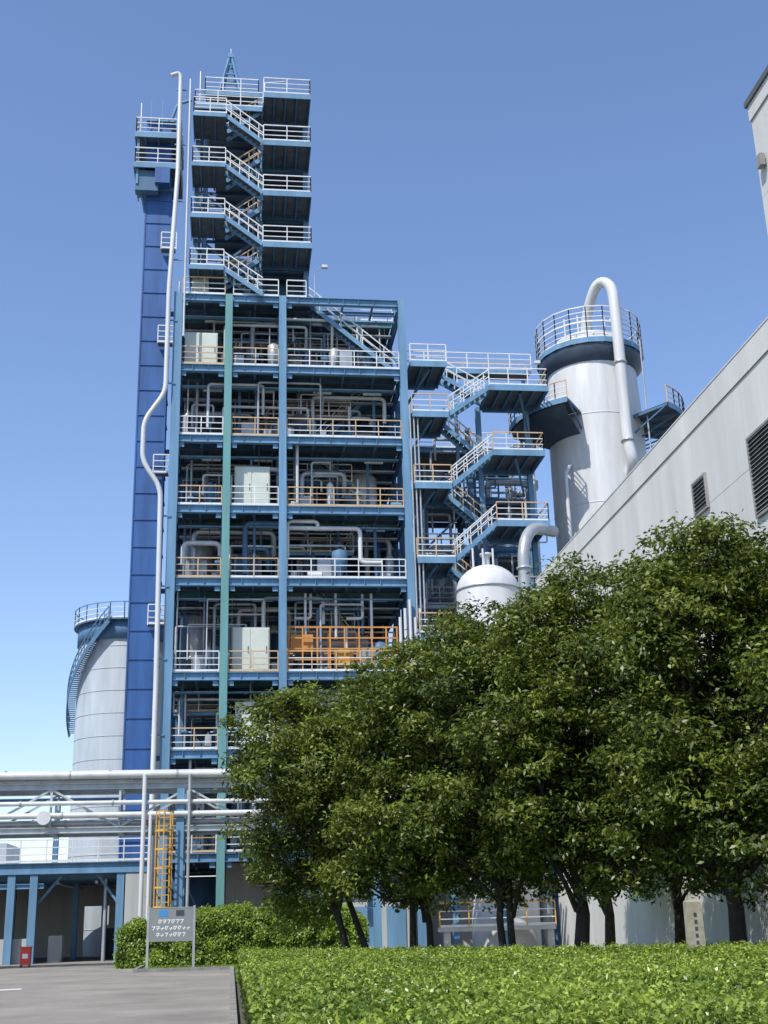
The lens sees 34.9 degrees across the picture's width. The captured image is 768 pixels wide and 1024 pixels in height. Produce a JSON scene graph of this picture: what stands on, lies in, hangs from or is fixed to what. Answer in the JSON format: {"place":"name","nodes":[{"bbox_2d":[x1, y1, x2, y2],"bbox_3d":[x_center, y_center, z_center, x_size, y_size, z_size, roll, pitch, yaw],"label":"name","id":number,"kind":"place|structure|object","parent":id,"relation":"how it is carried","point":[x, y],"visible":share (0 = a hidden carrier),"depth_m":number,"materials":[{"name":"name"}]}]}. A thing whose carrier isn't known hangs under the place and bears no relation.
{"place":"outdoors","nodes":[
{"label":"outdoors","id":0,"kind":"place"},
{"bbox_2d":[0,843,19,863],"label":"distant plant building","id":1,"kind":"structure","parent":0,"point":[9,852],"depth_m":121.25,"materials":[{"name":"concrete"}]},
{"bbox_2d":[0,963,229,1023],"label":"road","id":2,"kind":"structure","parent":0,"point":[91,993],"depth_m":30.17,"materials":[{"name":"grey asphalt"}]},
{"bbox_2d":[20,946,32,967],"bbox_3d":[-16.191,20.120,55.132,0.490,0.900,0.390,1,-19,-7],"label":"fire extinguisher box","id":3,"kind":"object","parent":2,"relation":"on","point":[25,955],"visible":0.97,"depth_m":54.99,"materials":[{"name":"red paint"}]},
{"bbox_2d":[133,965,237,1023],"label":"kerb","id":4,"kind":"structure","parent":2,"relation":"on","point":[233,1012],"depth_m":45.44,"materials":[{"name":"concrete"}]},
{"bbox_2d":[22,963,246,1023],"bbox_3d":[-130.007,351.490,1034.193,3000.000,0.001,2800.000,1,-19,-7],"label":"ground","id":5,"kind":"structure","parent":0,"point":[240,1019],"depth_m":25.40,"materials":[{"name":"grey concrete"}]},
{"bbox_2d":[113,917,183,968],"bbox_3d":[-9.531,18.054,51.158,3.565,2.476,2.450,1,-19,-7],"label":"garden hedge","id":6,"kind":"object","parent":5,"relation":"on","point":[130,952],"visible":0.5,"depth_m":50.23,"materials":[{"name":"green plant"}]},
{"bbox_2d":[141,963,238,985],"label":"grass tufts","id":7,"kind":"object","parent":5,"relation":"on","point":[204,965],"visible":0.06,"depth_m":48.04,"materials":[{"name":"green plant"}]},
{"bbox_2d":[179,901,370,965],"bbox_3d":[-4.606,17.761,51.266,7.978,2.887,3.340,1,-19,-7],"label":"garden hedge","id":8,"kind":"object","parent":5,"relation":"on","point":[224,933],"visible":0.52,"depth_m":50.02,"materials":[{"name":"green plant"}]},
{"bbox_2d":[211,678,399,948],"bbox_3d":[-2.188,9.403,36.429,5.881,8.887,6.310,1,-19,-7],"label":"evergreen tree","id":9,"kind":"object","parent":5,"relation":"on","point":[302,784],"visible":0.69,"depth_m":35.74,"materials":[{"name":"green plant"}]},
{"bbox_2d":[302,648,486,948],"bbox_3d":[0.823,8.419,34.775,6.223,9.482,6.745,1,-19,-7],"label":"evergreen tree","id":10,"kind":"object","parent":5,"relation":"on","point":[371,745],"visible":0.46,"depth_m":33.91,"materials":[{"name":"green plant"}]},
{"bbox_2d":[342,592,595,946],"bbox_3d":[2.484,7.229,32.802,7.095,10.413,6.430,-11,-21,25],"label":"evergreen tree","id":11,"kind":"object","parent":5,"relation":"on","point":[436,831],"visible":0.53,"depth_m":32.20,"materials":[{"name":"green plant"}]},
{"bbox_2d":[237,938,767,1023],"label":"trimmed hedge","id":12,"kind":"object","parent":5,"relation":"on","point":[680,983],"visible":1,"depth_m":12.89,"materials":[{"name":"green plant"}]},
{"bbox_2d":[516,523,558,947],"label":"exhaust duct","id":13,"kind":"object","parent":5,"relation":"on","point":[529,533],"visible":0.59,"depth_m":66.22,"materials":[{"name":"silver metal"}]},
{"bbox_2d":[431,551,712,947],"bbox_3d":[5.102,6.167,31.140,7.929,11.229,6.894,1,-19,-7],"label":"evergreen tree","id":14,"kind":"object","parent":5,"relation":"on","point":[568,809],"visible":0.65,"depth_m":29.97,"materials":[{"name":"green plant"}]},
{"bbox_2d":[564,728,655,945],"bbox_3d":[7.867,11.393,44.758,6.130,9.839,7.722,1,-19,-7],"label":"evergreen tree","id":15,"kind":"object","parent":5,"relation":"on","point":[608,913],"visible":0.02,"depth_m":43.78,"materials":[{"name":"green plant"}]},
{"bbox_2d":[556,509,767,943],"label":"evergreen tree","id":16,"kind":"object","parent":5,"relation":"on","point":[699,782],"visible":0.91,"depth_m":27.17,"materials":[{"name":"green plant"}]},
{"bbox_2d":[583,660,754,944],"bbox_3d":[8.609,9.169,37.483,6.036,9.384,6.761,1,-19,-7],"label":"evergreen tree","id":17,"kind":"object","parent":5,"relation":"on","point":[678,910],"visible":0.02,"depth_m":36.21,"materials":[{"name":"green plant"}]},
{"bbox_2d":[683,900,705,948],"bbox_3d":[6.584,9.143,25.721,0.360,1.840,0.250,1,-19,-7],"label":"stone marker","id":18,"kind":"object","parent":5,"relation":"on","point":[694,927],"visible":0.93,"depth_m":25.77,"materials":[{"name":"stone"}]},
{"bbox_2d":[707,530,767,791],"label":"evergreen tree","id":19,"kind":"object","parent":5,"relation":"on","point":[760,681],"visible":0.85,"depth_m":27.10,"materials":[{"name":"green plant"}]},
{"bbox_2d":[0,945,561,967],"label":"plant yard pavement","id":20,"kind":"structure","parent":0,"point":[77,960],"depth_m":63.01,"materials":[{"name":"concrete"}]},
{"bbox_2d":[0,797,147,964],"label":"loading bay building","id":21,"kind":"structure","parent":20,"relation":"on","point":[42,908],"depth_m":62.76,"materials":[{"name":"metal"}]},
{"bbox_2d":[66,601,163,955],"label":"storage silo","id":22,"kind":"object","parent":20,"relation":"on","point":[100,668],"visible":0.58,"depth_m":80.70,"materials":[{"name":"paint"}]},
{"bbox_2d":[118,99,191,924],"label":"bucket elevator","id":23,"kind":"object","parent":20,"relation":"on","point":[155,165],"visible":0.76,"depth_m":70.63,"materials":[{"name":"blue metal"}]},
{"bbox_2d":[0,768,381,948],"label":"pipe rack","id":24,"kind":"object","parent":20,"relation":"on","point":[183,785],"visible":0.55,"depth_m":54.58,"materials":[{"name":"metal"}]},
{"bbox_2d":[155,49,539,947],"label":"process tower","id":25,"kind":"structure","parent":20,"relation":"on","point":[289,455],"depth_m":71.43,"materials":[{"name":"blue metal"}]},
{"bbox_2d":[140,71,191,915],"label":"vent pipe","id":26,"kind":"object","parent":25,"relation":"attached to","point":[160,515],"visible":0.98,"depth_m":68.87,"materials":[{"name":"white metal"}]},
{"bbox_2d":[225,860,556,948],"bbox_3d":[-0.159,18.071,63.113,15.950,9.000,10.330,1,-19,-7],"label":"ground floor annex","id":27,"kind":"object","parent":20,"relation":"on","point":[450,928],"visible":0.33,"depth_m":63.13,"materials":[{"name":"metal"}]},
{"bbox_2d":[395,343,561,946],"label":"access stair tower","id":28,"kind":"structure","parent":20,"relation":"on","point":[430,374],"depth_m":72.03,"materials":[{"name":"blue metal"}]},
{"bbox_2d":[402,428,558,944],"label":"pipe support structure","id":29,"kind":"object","parent":20,"relation":"on","point":[439,593],"visible":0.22,"depth_m":78.16,"materials":[{"name":"blue metal"}]},
{"bbox_2d":[455,548,541,947],"bbox_3d":[5.794,11.823,63.067,3.520,20.500,3.520,1,-19,-7],"label":"domed tank","id":30,"kind":"object","parent":20,"relation":"on","point":[484,580],"visible":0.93,"depth_m":63.78,"materials":[{"name":"metal"}]},
{"bbox_2d":[508,277,684,553],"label":"reactor vessel","id":31,"kind":"object","parent":20,"relation":"on","point":[593,422],"visible":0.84,"depth_m":75.65,"materials":[{"name":"paint"}]},
{"bbox_2d":[0,0,767,876],"label":"sky","id":32,"kind":"structure","parent":0,"point":[476,165],"materials":[{"name":"blue"}]},
{"bbox_2d":[535,65,767,947],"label":"panel clad building","id":33,"kind":"structure","parent":0,"point":[706,454],"depth_m":42.20,"materials":[{"name":"metal"}]},
{"label":"grass","id":34,"kind":"object","parent":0,"visible":0},
{"bbox_2d":[145,905,195,968],"bbox_3d":[-8.187,16.358,46.848,1.840,2.350,0.102,1,-19,-7],"label":"information sign","id":35,"kind":"object","parent":34,"relation":"on","point":[166,924],"visible":0.99,"depth_m":46.95,"materials":[{"name":"metal"}]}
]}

